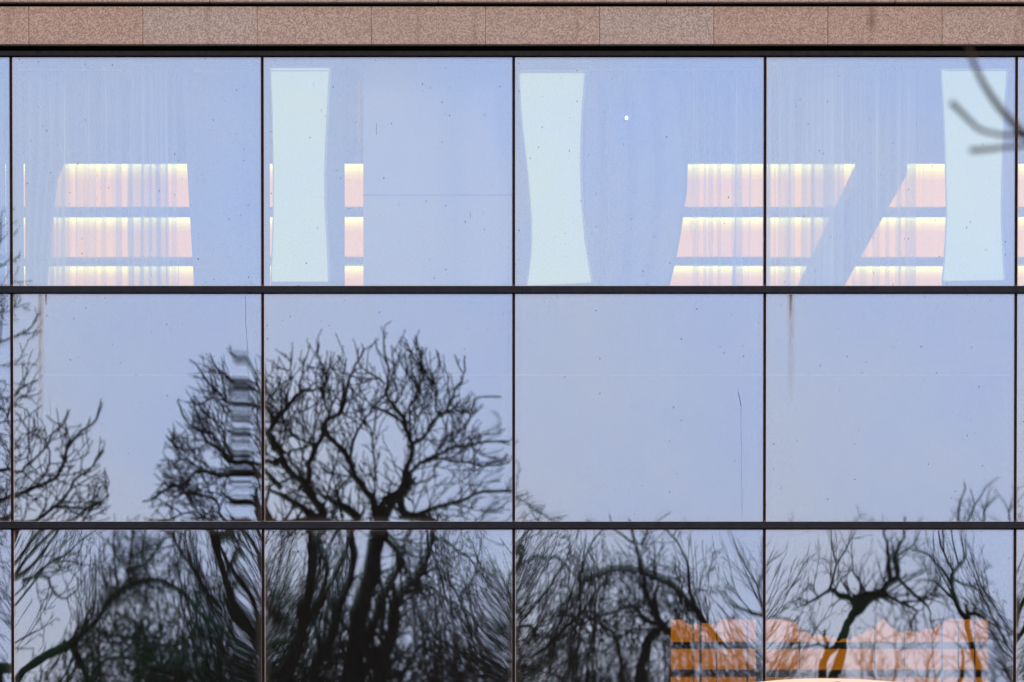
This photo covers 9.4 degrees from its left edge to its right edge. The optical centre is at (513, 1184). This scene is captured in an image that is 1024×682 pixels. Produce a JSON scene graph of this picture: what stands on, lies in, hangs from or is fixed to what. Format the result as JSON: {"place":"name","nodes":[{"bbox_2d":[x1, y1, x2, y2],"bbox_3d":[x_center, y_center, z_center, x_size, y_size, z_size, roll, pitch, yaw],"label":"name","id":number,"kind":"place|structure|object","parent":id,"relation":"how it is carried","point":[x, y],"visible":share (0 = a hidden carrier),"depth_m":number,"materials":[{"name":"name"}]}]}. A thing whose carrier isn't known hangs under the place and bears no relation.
{"place":"outdoors","nodes":[
{"label":"outdoors","id":0,"kind":"place"},
{"label":"pavement","id":1,"kind":"structure","parent":0,"visible":0},
{"bbox_2d":[763,678,890,681],"bbox_3d":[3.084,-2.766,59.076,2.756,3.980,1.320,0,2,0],"label":"car","id":2,"kind":"object","parent":1,"relation":"on","point":[824,680],"visible":1,"depth_m":58.35,"materials":[{"name":"beige paint"}]},
{"label":"ground","id":3,"kind":"structure","parent":0,"visible":0},
{"bbox_2d":[0,0,1023,681],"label":"office building","id":4,"kind":"structure","parent":3,"relation":"on","point":[428,434],"depth_m":59.88,"materials":[{"name":"blue glass"}]},
{"bbox_2d":[0,57,9,241],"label":"window pane","id":5,"kind":"structure","parent":4,"relation":"in","point":[0,57],"depth_m":59.66,"materials":[{"name":"blue glass"}]},
{"bbox_2d":[0,294,10,521],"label":"window pane","id":6,"kind":"structure","parent":4,"relation":"in","point":[5,408],"depth_m":59.84,"materials":[{"name":"blue glass"}]},
{"bbox_2d":[25,66,63,285],"bbox_3d":[-4.511,-9.658,60.006,0.376,2.158,0.075,0,2,0],"label":"drape","id":7,"kind":"object","parent":4,"relation":"hanging from","point":[44,151],"visible":1,"depth_m":60.00,"materials":[{"name":"fabric"}]},
{"bbox_2d":[48,67,178,285],"bbox_3d":[-3.875,-9.660,60.068,1.319,2.158,0.037,0,2,0],"label":"sheer curtain","id":8,"kind":"object","parent":4,"relation":"hanging from","point":[155,258],"visible":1,"depth_m":60.07,"materials":[{"name":"fabric"}]},
{"bbox_2d":[12,57,260,285],"bbox_3d":[-3.600,-9.670,59.658,2.373,2.174,0.022,0,2,0],"label":"window pane","id":9,"kind":"structure","parent":4,"relation":"in","point":[12,57],"depth_m":59.61,"materials":[{"name":"blue glass"}]},
{"bbox_2d":[13,294,261,521],"bbox_3d":[-3.600,-7.430,59.811,2.394,2.210,0.140,0,2,0],"label":"window pane","id":10,"kind":"structure","parent":4,"relation":"in","point":[147,402],"depth_m":59.84,"materials":[{"name":"blue glass"}]},
{"bbox_2d":[14,530,261,681],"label":"window pane","id":11,"kind":"structure","parent":4,"relation":"in","point":[14,530],"depth_m":59.83,"materials":[{"name":"grey glass"}]},
{"bbox_2d":[268,66,333,285],"bbox_3d":[-2.041,-9.675,59.968,0.638,2.110,0.060,0,2,0],"label":"fabric panel","id":12,"kind":"object","parent":4,"relation":"hanging from","point":[300,100],"visible":1,"depth_m":59.95,"materials":[{"name":"fabric"}]},
{"bbox_2d":[264,530,510,673],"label":"window pane","id":13,"kind":"structure","parent":4,"relation":"in","point":[264,530],"depth_m":59.80,"materials":[{"name":"grey glass"}]},
{"bbox_2d":[264,57,511,285],"bbox_3d":[-1.200,-9.670,59.658,2.373,2.174,0.022,0,2,0],"label":"window pane","id":14,"kind":"structure","parent":4,"relation":"in","point":[264,57],"depth_m":59.61,"materials":[{"name":"blue glass"}]},
{"bbox_2d":[264,294,511,521],"bbox_3d":[-1.200,-7.430,59.811,2.394,2.210,0.140,0,2,0],"label":"window pane","id":15,"kind":"structure","parent":4,"relation":"in","point":[378,407],"depth_m":59.84,"materials":[{"name":"blue glass"}]},
{"bbox_2d":[516,71,594,285],"bbox_3d":[0.404,-9.636,59.969,0.759,2.110,0.060,0,2,0],"label":"fabric panel","id":16,"kind":"object","parent":4,"relation":"hanging from","point":[551,107],"visible":1,"depth_m":59.95,"materials":[{"name":"fabric"}]},
{"bbox_2d":[625,61,627,119],"bbox_3d":[1.083,-10.631,59.841,0.030,0.848,0.032,0,2,0],"label":"pendant lamp","id":17,"kind":"object","parent":4,"relation":"attached to","point":[626,117],"visible":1,"depth_m":59.84,"materials":[{"name":"fabric"}]},
{"bbox_2d":[585,66,687,285],"bbox_3d":[1.181,-9.658,60.008,0.985,2.158,0.076,0,2,0],"label":"drape","id":18,"kind":"object","parent":4,"relation":"hanging from","point":[636,181],"visible":1,"depth_m":60.01,"materials":[{"name":"fabric"}]},
{"bbox_2d":[515,294,762,521],"bbox_3d":[1.200,-7.430,59.811,2.394,2.210,0.140,0,2,0],"label":"window pane","id":19,"kind":"structure","parent":4,"relation":"in","point":[628,407],"depth_m":59.84,"materials":[{"name":"blue glass"}]},
{"bbox_2d":[515,530,762,681],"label":"window pane","id":20,"kind":"structure","parent":4,"relation":"in","point":[515,530],"depth_m":59.83,"materials":[{"name":"grey glass"}]},
{"bbox_2d":[515,57,763,285],"bbox_3d":[1.200,-9.670,59.658,2.373,2.174,0.022,0,2,0],"label":"window pane","id":21,"kind":"structure","parent":4,"relation":"in","point":[515,57],"depth_m":59.63,"materials":[{"name":"blue glass"}]},
{"bbox_2d":[692,67,742,285],"bbox_3d":[1.906,-9.660,60.068,0.791,2.158,0.038,0,2,0],"label":"sheer curtain","id":22,"kind":"object","parent":4,"relation":"hanging from","point":[737,277],"visible":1,"depth_m":60.07,"materials":[{"name":"fabric"}]},
{"bbox_2d":[670,582,989,641],"bbox_3d":[3.054,-5.754,60.302,3.080,1.023,0.020,0,2,0],"label":"valance","id":23,"kind":"object","parent":4,"relation":"attached to","point":[862,608],"visible":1,"depth_m":60.30,"materials":[{"name":"white fabric"}]},
{"bbox_2d":[767,67,900,285],"bbox_3d":[3.236,-9.660,60.068,1.618,2.158,0.038,0,2,0],"label":"sheer curtain","id":24,"kind":"object","parent":4,"relation":"hanging from","point":[827,208],"visible":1,"depth_m":60.06,"materials":[{"name":"fabric"}]},
{"bbox_2d":[766,294,1013,521],"bbox_3d":[3.600,-7.430,59.811,2.394,2.210,0.140,0,2,0],"label":"window pane","id":25,"kind":"structure","parent":4,"relation":"in","point":[880,407],"depth_m":59.84,"materials":[{"name":"blue glass"}]},
{"bbox_2d":[766,57,1014,285],"bbox_3d":[3.600,-9.670,59.658,2.373,2.174,0.022,0,2,0],"label":"window pane","id":26,"kind":"structure","parent":4,"relation":"in","point":[767,57],"depth_m":59.64,"materials":[{"name":"blue glass"}]},
{"bbox_2d":[780,530,1013,676],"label":"window pane","id":27,"kind":"structure","parent":4,"relation":"in","point":[1013,530],"depth_m":59.80,"materials":[{"name":"blue glass"}]},
{"bbox_2d":[938,67,1011,285],"bbox_3d":[4.428,-9.673,59.968,0.700,2.091,0.060,0,2,0],"label":"fabric panel","id":28,"kind":"object","parent":4,"relation":"attached to","point":[974,253],"visible":0.95,"depth_m":59.95,"materials":[{"name":"fabric"}]},
{"bbox_2d":[1016,536,1023,681],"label":"window pane","id":29,"kind":"structure","parent":4,"relation":"in","point":[1016,536],"depth_m":59.83,"materials":[{"name":"blue glass"}]},
{"bbox_2d":[1017,57,1023,285],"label":"window pane","id":30,"kind":"structure","parent":4,"relation":"in","point":[1018,57],"depth_m":59.68,"materials":[{"name":"blue glass"}]},
{"bbox_2d":[1017,294,1023,521],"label":"window pane","id":31,"kind":"structure","parent":4,"relation":"in","point":[1020,297],"depth_m":59.84,"materials":[{"name":"blue glass"}]},
{"bbox_2d":[949,44,1023,153],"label":"roadside tree","id":32,"kind":"object","parent":3,"relation":"on","point":[1017,127],"visible":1,"depth_m":20.86,"materials":[{"name":"brown plant"}]}
]}

